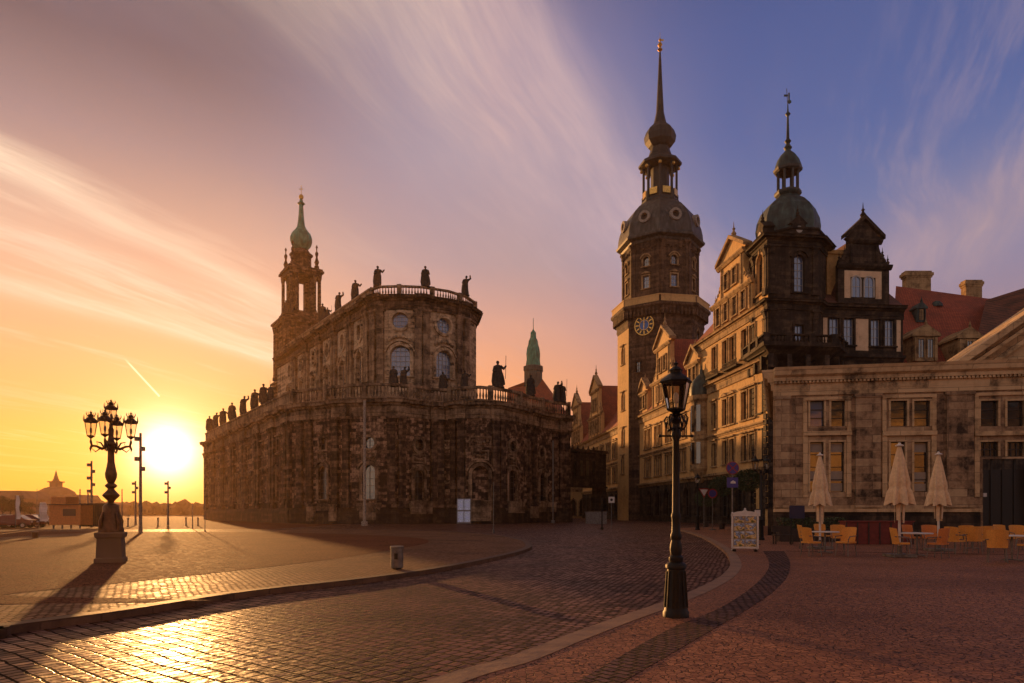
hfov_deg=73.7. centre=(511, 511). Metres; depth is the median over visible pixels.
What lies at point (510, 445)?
window
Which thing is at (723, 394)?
window
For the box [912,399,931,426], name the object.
window
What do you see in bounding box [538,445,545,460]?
window
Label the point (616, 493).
window
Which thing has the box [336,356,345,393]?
window
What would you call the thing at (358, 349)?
window
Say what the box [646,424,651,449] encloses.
window
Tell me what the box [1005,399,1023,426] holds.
window
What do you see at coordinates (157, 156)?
sky
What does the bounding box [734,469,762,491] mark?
potted bush
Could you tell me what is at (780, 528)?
bench
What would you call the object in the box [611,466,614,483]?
window
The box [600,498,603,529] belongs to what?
iron post
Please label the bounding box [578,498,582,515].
window
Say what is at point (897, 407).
window
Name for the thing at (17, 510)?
banner flag
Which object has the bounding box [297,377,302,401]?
window
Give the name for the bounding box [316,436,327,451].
window
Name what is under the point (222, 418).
statue
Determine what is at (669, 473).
window
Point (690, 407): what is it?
window
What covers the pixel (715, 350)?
window
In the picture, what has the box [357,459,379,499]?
window
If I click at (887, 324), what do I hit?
window
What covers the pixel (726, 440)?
window
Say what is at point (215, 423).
statue
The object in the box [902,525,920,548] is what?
wicker chair
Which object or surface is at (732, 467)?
no stopping sign
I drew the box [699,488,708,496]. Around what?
yield sign
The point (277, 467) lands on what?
window
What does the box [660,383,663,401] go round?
window
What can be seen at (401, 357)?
window
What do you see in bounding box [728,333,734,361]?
window
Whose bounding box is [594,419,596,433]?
window
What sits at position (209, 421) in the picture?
statue
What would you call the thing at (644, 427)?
window
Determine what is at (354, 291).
statue
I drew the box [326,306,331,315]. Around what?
statue
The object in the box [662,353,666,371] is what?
window
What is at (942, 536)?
wicker chair
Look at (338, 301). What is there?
statue
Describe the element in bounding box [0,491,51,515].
riverside house
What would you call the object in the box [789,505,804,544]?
blue board
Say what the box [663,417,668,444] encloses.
window
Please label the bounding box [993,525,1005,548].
wicker chair
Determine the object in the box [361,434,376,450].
window
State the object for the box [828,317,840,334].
window
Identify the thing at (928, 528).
wicker chair
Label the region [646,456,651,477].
window
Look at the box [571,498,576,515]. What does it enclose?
window
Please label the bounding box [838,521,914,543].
red counter
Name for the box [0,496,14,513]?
tree
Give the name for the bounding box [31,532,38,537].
litter bin
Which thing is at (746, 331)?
window
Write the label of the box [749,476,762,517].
window
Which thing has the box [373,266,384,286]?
statue
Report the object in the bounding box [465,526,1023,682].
pavement
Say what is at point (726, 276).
window
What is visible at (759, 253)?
window
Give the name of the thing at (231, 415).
statue
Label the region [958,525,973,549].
wicker chair
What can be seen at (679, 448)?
window
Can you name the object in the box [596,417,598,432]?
window
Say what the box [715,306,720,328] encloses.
window
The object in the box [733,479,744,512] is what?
window
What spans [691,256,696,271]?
window
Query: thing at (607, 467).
window
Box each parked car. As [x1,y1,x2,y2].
[0,515,38,527]
[7,515,48,527]
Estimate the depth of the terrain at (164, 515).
312.25 m
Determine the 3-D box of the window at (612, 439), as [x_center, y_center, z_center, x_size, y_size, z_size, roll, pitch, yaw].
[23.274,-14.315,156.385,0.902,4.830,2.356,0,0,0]
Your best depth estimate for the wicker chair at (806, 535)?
24.64 m
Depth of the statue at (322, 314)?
127.15 m
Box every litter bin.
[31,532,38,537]
[390,546,403,568]
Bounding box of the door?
[983,459,1023,534]
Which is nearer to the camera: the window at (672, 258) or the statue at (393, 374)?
the statue at (393, 374)
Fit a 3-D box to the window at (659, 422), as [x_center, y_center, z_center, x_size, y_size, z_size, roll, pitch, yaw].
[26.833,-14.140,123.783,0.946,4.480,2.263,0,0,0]
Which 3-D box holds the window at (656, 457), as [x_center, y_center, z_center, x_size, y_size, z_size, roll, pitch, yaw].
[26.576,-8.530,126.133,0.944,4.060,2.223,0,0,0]
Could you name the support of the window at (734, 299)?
in the royal palace
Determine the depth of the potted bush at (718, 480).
63.98 m
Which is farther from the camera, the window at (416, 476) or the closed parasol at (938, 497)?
the window at (416, 476)
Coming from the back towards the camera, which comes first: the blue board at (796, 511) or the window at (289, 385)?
the window at (289, 385)
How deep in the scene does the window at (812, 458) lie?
46.50 m
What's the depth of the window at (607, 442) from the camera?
159.57 m
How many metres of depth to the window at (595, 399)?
173.04 m
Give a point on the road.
(559, 579)
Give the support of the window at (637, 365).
in the clock tower at (661, 243)
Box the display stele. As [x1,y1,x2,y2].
[457,498,470,523]
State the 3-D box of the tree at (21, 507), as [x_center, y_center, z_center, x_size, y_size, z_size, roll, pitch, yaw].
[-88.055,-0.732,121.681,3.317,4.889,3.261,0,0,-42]
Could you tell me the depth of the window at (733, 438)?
94.03 m
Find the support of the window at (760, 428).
in the corner tower at (789, 247)
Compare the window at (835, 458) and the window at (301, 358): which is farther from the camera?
the window at (301, 358)
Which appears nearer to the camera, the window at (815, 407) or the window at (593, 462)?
the window at (815, 407)
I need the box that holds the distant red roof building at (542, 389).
[508,379,564,413]
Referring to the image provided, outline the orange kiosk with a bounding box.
[47,497,93,528]
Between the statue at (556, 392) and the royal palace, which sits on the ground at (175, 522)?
the royal palace
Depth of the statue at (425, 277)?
107.70 m
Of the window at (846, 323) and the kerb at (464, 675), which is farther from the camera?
the window at (846, 323)
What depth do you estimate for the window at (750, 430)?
87.71 m
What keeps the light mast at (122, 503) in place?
on the ground at (175, 522)
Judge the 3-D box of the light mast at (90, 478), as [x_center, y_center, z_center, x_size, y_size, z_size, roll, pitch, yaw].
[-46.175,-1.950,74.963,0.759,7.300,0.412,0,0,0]
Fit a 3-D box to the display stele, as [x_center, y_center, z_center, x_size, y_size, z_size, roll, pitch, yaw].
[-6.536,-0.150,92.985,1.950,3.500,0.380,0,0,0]
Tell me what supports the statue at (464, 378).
on the cathedral
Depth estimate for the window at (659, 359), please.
122.43 m
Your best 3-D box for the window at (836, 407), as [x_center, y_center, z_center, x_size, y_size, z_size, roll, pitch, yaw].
[22.069,-6.705,46.331,1.131,1.884,0.525,0,0,0]
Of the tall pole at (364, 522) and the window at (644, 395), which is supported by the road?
the tall pole at (364, 522)
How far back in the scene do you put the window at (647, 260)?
136.64 m
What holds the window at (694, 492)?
in the royal palace
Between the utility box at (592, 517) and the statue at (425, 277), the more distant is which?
the statue at (425, 277)
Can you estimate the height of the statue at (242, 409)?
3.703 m
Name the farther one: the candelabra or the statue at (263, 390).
the statue at (263, 390)
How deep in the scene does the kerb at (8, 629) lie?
13.16 m
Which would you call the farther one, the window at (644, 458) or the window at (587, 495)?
the window at (587, 495)
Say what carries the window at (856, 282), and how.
in the palace south wing
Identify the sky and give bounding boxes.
[0,0,1023,503]
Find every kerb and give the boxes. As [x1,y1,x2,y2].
[0,529,531,638]
[423,527,741,682]
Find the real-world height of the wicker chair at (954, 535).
1.052 m
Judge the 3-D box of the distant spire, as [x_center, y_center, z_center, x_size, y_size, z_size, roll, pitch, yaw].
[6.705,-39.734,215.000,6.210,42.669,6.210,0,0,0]
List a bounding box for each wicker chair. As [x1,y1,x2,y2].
[797,525,812,548]
[800,527,821,556]
[814,524,830,546]
[830,525,844,548]
[835,527,856,556]
[889,528,910,557]
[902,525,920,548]
[921,525,936,547]
[926,528,949,558]
[944,526,966,554]
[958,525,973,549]
[963,526,983,553]
[972,526,993,551]
[985,530,1008,562]
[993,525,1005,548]
[1009,525,1023,549]
[1016,537,1023,558]
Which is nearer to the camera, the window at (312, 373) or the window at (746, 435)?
the window at (746, 435)
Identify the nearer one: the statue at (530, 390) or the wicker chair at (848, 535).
the wicker chair at (848, 535)
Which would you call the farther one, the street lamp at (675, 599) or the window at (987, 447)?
the window at (987, 447)
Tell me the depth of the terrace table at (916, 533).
24.80 m
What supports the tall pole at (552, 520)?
on the road
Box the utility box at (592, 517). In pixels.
[585,512,606,523]
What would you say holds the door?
in the guardhouse
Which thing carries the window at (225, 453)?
in the cathedral
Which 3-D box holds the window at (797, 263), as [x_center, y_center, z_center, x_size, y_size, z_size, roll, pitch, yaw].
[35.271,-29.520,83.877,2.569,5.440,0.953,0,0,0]
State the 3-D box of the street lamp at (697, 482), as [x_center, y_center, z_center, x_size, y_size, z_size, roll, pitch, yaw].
[16.489,-0.933,60.711,0.617,5.067,0.534,0,0,0]
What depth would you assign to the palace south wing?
87.04 m
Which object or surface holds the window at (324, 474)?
in the cathedral
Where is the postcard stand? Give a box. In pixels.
[731,508,758,551]
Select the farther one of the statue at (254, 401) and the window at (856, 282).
the statue at (254, 401)
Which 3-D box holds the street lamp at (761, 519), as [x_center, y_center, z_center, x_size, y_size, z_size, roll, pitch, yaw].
[14.229,-0.857,39.029,1.124,4.914,0.402,0,0,0]
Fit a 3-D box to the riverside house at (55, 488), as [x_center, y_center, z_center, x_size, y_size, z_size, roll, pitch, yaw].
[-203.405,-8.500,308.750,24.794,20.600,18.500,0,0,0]
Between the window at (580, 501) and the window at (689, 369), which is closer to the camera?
the window at (689, 369)
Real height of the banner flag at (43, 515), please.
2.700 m
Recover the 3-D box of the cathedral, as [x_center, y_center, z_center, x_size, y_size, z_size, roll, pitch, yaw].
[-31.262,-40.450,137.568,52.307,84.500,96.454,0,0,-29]
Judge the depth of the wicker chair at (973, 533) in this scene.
26.07 m
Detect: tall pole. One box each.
[361,400,367,525]
[551,440,554,522]
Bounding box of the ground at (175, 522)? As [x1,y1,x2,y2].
[0,516,337,528]
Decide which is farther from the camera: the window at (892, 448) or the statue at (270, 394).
the statue at (270, 394)
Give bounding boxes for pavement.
[0,529,525,623]
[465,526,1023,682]
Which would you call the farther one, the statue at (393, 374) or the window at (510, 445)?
the window at (510, 445)
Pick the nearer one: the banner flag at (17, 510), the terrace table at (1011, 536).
the terrace table at (1011, 536)
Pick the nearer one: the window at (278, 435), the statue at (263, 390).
the window at (278, 435)
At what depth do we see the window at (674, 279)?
135.39 m
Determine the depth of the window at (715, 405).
100.12 m
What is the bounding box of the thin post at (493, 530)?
[492,482,494,532]
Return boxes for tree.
[0,491,27,514]
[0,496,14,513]
[9,496,27,513]
[24,502,38,514]
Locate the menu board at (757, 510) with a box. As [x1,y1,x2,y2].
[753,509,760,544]
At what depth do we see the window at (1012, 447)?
44.64 m
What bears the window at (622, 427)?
in the clock tower at (661, 243)
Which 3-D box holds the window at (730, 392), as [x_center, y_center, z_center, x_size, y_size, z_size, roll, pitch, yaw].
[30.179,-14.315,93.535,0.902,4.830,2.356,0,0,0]
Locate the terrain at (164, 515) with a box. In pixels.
[123,515,203,515]
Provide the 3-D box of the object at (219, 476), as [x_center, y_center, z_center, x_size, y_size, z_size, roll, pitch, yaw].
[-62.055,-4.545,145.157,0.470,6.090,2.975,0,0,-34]
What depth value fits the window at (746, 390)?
90.39 m
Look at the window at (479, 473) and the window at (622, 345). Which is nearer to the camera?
the window at (479, 473)
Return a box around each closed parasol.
[807,452,833,548]
[882,442,916,556]
[923,451,953,550]
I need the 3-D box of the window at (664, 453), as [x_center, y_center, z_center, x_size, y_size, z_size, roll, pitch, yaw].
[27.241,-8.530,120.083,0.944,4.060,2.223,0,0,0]
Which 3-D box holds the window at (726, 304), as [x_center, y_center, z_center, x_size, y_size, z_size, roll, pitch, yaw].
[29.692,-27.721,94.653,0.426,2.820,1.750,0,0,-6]
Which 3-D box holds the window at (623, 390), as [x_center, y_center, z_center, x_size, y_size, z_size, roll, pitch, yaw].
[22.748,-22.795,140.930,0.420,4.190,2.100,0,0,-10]
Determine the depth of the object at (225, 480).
140.34 m
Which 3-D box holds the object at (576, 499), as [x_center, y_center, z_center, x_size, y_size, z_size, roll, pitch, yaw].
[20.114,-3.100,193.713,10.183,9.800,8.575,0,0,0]
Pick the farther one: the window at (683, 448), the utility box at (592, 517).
the window at (683, 448)
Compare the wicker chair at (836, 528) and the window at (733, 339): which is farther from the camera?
the window at (733, 339)
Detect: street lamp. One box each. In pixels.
[658,361,693,618]
[694,473,700,529]
[751,455,770,539]
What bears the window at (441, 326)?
in the cathedral
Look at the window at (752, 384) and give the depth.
87.24 m
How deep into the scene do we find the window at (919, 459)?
45.53 m
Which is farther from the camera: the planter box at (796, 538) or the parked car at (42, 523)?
the parked car at (42, 523)
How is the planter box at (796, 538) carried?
on the pavement at (864, 615)
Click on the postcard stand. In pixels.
(744, 528)
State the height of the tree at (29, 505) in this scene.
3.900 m
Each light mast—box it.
[87,461,94,527]
[121,489,122,517]
[132,481,137,524]
[134,433,144,532]
[164,481,170,524]
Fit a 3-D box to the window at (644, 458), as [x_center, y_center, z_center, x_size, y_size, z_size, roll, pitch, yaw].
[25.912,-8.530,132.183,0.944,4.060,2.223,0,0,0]
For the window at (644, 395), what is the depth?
131.90 m
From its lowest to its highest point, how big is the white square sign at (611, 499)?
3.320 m
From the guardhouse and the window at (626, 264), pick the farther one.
the window at (626, 264)
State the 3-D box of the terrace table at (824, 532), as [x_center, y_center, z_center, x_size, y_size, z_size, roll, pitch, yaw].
[12.215,1.171,26.654,1.040,0.832,1.040,0,0,0]
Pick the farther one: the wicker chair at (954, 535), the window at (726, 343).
the window at (726, 343)
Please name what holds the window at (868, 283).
in the palace south wing
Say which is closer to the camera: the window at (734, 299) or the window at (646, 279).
the window at (734, 299)
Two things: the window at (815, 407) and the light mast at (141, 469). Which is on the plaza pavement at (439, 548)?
the light mast at (141, 469)
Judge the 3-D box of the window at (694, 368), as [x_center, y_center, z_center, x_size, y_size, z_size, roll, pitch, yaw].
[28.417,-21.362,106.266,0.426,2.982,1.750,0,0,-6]
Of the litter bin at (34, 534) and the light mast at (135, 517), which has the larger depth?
the light mast at (135, 517)
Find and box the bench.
[771,526,794,543]
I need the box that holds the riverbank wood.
[101,499,204,514]
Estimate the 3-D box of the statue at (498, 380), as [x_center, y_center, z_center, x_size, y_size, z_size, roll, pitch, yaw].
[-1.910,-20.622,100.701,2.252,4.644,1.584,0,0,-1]
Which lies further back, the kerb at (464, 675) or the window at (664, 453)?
the window at (664, 453)
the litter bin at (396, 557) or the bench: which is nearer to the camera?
the litter bin at (396, 557)
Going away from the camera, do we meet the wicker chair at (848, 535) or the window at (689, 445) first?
the wicker chair at (848, 535)
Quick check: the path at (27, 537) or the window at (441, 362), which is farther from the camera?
the window at (441, 362)
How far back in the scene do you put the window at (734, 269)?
92.19 m
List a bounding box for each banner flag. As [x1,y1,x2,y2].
[15,495,20,527]
[39,502,48,528]
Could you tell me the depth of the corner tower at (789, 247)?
83.84 m
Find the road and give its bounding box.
[0,518,730,682]
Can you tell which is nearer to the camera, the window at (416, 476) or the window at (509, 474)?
the window at (416, 476)
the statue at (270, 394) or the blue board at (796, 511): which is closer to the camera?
the blue board at (796, 511)
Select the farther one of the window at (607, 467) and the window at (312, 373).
the window at (607, 467)
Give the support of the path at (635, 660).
on the pavement at (864, 615)
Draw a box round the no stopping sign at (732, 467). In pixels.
[726,460,738,511]
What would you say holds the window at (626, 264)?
in the clock tower at (661, 243)
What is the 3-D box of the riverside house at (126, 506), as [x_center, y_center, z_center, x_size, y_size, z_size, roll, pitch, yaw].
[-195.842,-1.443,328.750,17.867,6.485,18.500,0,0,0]
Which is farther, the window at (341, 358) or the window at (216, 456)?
the window at (216, 456)
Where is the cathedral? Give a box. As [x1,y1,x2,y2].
[199,186,575,523]
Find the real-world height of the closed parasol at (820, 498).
4.171 m
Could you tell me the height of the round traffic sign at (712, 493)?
3.691 m
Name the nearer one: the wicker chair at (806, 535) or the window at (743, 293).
the wicker chair at (806, 535)
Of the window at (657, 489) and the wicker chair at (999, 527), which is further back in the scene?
the window at (657, 489)
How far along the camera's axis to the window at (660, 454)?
124.45 m
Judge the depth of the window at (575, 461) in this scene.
142.65 m
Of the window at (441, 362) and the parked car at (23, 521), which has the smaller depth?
the parked car at (23, 521)
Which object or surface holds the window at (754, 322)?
in the royal palace
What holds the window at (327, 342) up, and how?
in the cathedral
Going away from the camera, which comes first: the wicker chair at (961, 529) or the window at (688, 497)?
the wicker chair at (961, 529)
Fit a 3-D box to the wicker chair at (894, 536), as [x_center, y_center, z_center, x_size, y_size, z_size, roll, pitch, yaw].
[13.631,1.076,24.034,0.638,1.052,0.604,0,0,20]
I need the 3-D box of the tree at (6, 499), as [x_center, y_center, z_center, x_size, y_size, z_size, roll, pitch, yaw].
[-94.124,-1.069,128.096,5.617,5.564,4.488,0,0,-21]
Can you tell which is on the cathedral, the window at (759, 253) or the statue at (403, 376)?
the statue at (403, 376)
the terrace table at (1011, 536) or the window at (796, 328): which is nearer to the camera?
the terrace table at (1011, 536)
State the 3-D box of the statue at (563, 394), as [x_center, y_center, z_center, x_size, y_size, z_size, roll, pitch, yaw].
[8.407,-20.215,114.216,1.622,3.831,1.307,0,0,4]
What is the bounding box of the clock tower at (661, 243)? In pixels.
[611,38,710,520]
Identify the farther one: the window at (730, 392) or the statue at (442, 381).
the statue at (442, 381)
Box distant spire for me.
[523,318,542,387]
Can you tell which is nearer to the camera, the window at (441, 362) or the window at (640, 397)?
the window at (441, 362)
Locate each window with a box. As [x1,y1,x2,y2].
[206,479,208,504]
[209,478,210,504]
[214,455,217,469]
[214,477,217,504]
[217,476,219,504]
[223,452,227,467]
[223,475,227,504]
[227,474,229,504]
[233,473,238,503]
[234,449,237,464]
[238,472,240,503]
[245,445,250,461]
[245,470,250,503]
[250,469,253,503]
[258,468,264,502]
[259,440,263,458]
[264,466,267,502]
[274,434,279,454]
[274,464,280,502]
[281,463,285,501]
[285,383,291,390]
[287,363,291,379]
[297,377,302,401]
[298,356,302,373]
[309,371,315,400]
[311,349,315,366]
[314,461,330,499]
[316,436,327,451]
[322,363,329,398]
[324,341,329,359]
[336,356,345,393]
[339,331,345,351]
[353,347,362,383]
[355,321,362,342]
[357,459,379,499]
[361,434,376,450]
[384,339,414,377]
[389,309,410,330]
[409,464,428,500]
[412,436,425,453]
[431,345,456,380]
[434,315,453,336]
[466,460,493,503]
[506,465,519,501]
[507,438,517,454]
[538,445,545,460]
[538,468,549,501]
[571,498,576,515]
[574,460,576,475]
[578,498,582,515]
[580,461,582,475]
[582,495,585,514]
[586,461,588,475]
[586,495,589,511]
[592,461,594,475]
[594,397,596,411]
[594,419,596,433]
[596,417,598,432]
[607,442,610,461]
[607,467,610,483]
[609,492,612,514]
[611,439,614,459]
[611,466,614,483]
[613,492,617,515]
[620,344,624,366]
[620,390,624,411]
[620,426,624,447]
[620,454,624,474]
[624,262,628,276]
[624,279,628,297]
[633,360,641,373]
[639,395,642,410]
[640,253,650,267]
[640,271,650,289]
[642,394,645,409]
[642,457,646,478]
[643,426,646,450]
[645,488,652,515]
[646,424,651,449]
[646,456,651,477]
[652,423,657,447]
[652,454,657,476]
[653,487,660,515]
[655,385,659,403]
[656,421,661,446]
[656,453,661,475]
[657,356,661,374]
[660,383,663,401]
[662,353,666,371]
[662,486,669,516]
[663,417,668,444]
[663,452,668,474]
[667,450,672,474]
[669,251,679,265]
[669,269,679,287]
[679,448,680,472]
[680,411,686,439]
[680,447,686,472]
[681,484,690,516]
[687,367,691,386]
[688,407,690,434]
[688,445,691,470]
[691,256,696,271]
[691,364,696,380]
[692,274,696,293]
[692,484,701,516]
[704,481,714,517]
[709,398,716,430]
[709,439,716,467]
[711,344,716,373]
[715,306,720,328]
[717,482,728,517]
[719,436,727,465]
[720,338,727,369]
[720,393,727,427]
[722,270,729,292]
[722,300,728,323]
[726,434,735,461]
[727,390,735,425]
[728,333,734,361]
[730,263,737,286]
[731,293,737,317]
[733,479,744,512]
[738,386,747,422]
[738,431,747,462]
[739,287,746,312]
[739,326,747,360]
[746,382,756,419]
[746,429,756,461]
[748,321,755,342]
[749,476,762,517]
[754,251,763,298]
[755,381,762,415]
[758,428,762,460]
[789,248,809,293]
[792,322,807,341]
[808,400,825,426]
[808,440,825,491]
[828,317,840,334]
[829,399,846,426]
[829,440,845,491]
[842,318,856,346]
[851,275,861,296]
[863,276,874,297]
[868,319,883,347]
[883,319,897,347]
[889,399,908,426]
[889,440,906,478]
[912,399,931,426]
[912,440,929,491]
[979,398,1000,426]
[980,440,1000,456]
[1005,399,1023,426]
[1005,440,1023,456]
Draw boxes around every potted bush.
[694,490,717,526]
[707,475,734,528]
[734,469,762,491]
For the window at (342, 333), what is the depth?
118.48 m
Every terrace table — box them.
[812,531,839,552]
[901,532,933,555]
[1001,535,1023,560]
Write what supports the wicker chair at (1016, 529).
on the pavement at (864, 615)
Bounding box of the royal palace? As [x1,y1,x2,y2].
[571,223,764,525]
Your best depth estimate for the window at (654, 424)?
126.75 m
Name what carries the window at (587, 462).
in the covered bridge
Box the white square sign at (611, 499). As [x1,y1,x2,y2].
[608,496,614,528]
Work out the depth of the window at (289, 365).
143.53 m
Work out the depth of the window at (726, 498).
96.64 m
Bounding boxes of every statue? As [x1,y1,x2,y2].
[205,416,212,431]
[212,412,219,428]
[219,408,227,424]
[227,402,236,420]
[239,396,248,414]
[250,389,258,409]
[258,384,268,404]
[267,384,275,399]
[283,300,288,313]
[318,303,326,320]
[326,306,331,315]
[335,292,343,310]
[351,280,361,299]
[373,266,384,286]
[389,366,398,386]
[400,366,409,387]
[420,266,430,286]
[438,372,447,391]
[460,370,470,390]
[461,275,470,296]
[491,361,506,387]
[525,375,535,396]
[553,381,562,401]
[560,385,566,402]
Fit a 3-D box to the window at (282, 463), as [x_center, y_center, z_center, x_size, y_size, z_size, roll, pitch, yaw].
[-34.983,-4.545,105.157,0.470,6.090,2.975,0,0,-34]
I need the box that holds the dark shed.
[79,503,105,526]
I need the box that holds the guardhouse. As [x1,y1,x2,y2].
[762,308,1023,535]
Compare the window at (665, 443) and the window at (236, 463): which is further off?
the window at (236, 463)
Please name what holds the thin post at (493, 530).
on the road
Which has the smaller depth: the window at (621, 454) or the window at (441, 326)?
the window at (441, 326)
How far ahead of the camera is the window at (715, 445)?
100.12 m
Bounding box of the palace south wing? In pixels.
[822,206,1023,469]
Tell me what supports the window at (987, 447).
in the guardhouse
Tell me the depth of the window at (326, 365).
125.77 m
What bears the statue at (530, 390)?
on the cathedral
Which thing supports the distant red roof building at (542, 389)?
on the ground at (175, 522)
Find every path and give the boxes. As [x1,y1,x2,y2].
[0,533,89,540]
[575,551,789,682]
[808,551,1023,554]
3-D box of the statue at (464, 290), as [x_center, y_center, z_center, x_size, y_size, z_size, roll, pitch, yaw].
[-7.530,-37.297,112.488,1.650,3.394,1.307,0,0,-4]
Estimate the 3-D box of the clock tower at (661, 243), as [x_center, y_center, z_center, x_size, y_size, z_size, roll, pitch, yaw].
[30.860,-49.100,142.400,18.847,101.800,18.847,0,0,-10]
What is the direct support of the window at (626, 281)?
in the clock tower at (661, 243)
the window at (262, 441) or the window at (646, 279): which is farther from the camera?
the window at (646, 279)
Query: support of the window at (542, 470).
in the cathedral
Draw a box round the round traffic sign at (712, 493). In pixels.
[708,489,716,529]
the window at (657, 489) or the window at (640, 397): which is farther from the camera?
the window at (640, 397)
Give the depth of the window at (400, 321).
107.10 m
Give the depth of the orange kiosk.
68.00 m
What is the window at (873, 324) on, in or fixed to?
in the palace south wing
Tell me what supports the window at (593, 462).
in the covered bridge
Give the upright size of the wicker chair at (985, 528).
1.052 m
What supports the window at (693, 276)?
in the clock tower at (661, 243)
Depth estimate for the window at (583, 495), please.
187.10 m
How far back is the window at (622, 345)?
140.78 m
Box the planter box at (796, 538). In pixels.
[776,517,846,541]
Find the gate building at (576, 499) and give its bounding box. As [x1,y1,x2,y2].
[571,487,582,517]
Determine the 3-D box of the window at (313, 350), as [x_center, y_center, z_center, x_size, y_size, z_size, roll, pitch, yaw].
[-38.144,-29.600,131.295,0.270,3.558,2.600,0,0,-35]
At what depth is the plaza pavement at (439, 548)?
17.79 m
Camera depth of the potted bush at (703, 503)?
72.54 m
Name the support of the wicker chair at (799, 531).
on the pavement at (864, 615)
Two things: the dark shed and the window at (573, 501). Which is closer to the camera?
the dark shed
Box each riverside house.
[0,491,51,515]
[39,471,101,502]
[101,502,130,514]
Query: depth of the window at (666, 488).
120.80 m
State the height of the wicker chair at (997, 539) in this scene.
1.052 m
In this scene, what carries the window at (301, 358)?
in the cathedral
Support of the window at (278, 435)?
in the cathedral
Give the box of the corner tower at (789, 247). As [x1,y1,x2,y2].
[742,88,848,525]
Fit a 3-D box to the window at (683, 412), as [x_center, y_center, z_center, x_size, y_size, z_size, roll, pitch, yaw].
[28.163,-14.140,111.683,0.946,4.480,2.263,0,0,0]
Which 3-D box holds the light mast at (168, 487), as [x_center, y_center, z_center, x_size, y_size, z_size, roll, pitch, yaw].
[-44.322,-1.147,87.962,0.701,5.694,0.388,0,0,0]
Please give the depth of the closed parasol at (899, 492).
24.11 m
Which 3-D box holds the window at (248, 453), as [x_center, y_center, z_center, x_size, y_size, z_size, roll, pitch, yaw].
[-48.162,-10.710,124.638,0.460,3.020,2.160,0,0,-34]
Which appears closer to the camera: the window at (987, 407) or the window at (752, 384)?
the window at (987, 407)
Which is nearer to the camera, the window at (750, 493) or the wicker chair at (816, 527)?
the wicker chair at (816, 527)
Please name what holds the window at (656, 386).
in the royal palace
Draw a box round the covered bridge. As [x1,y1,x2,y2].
[571,445,607,511]
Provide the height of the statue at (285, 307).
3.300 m
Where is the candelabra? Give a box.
[83,400,137,562]

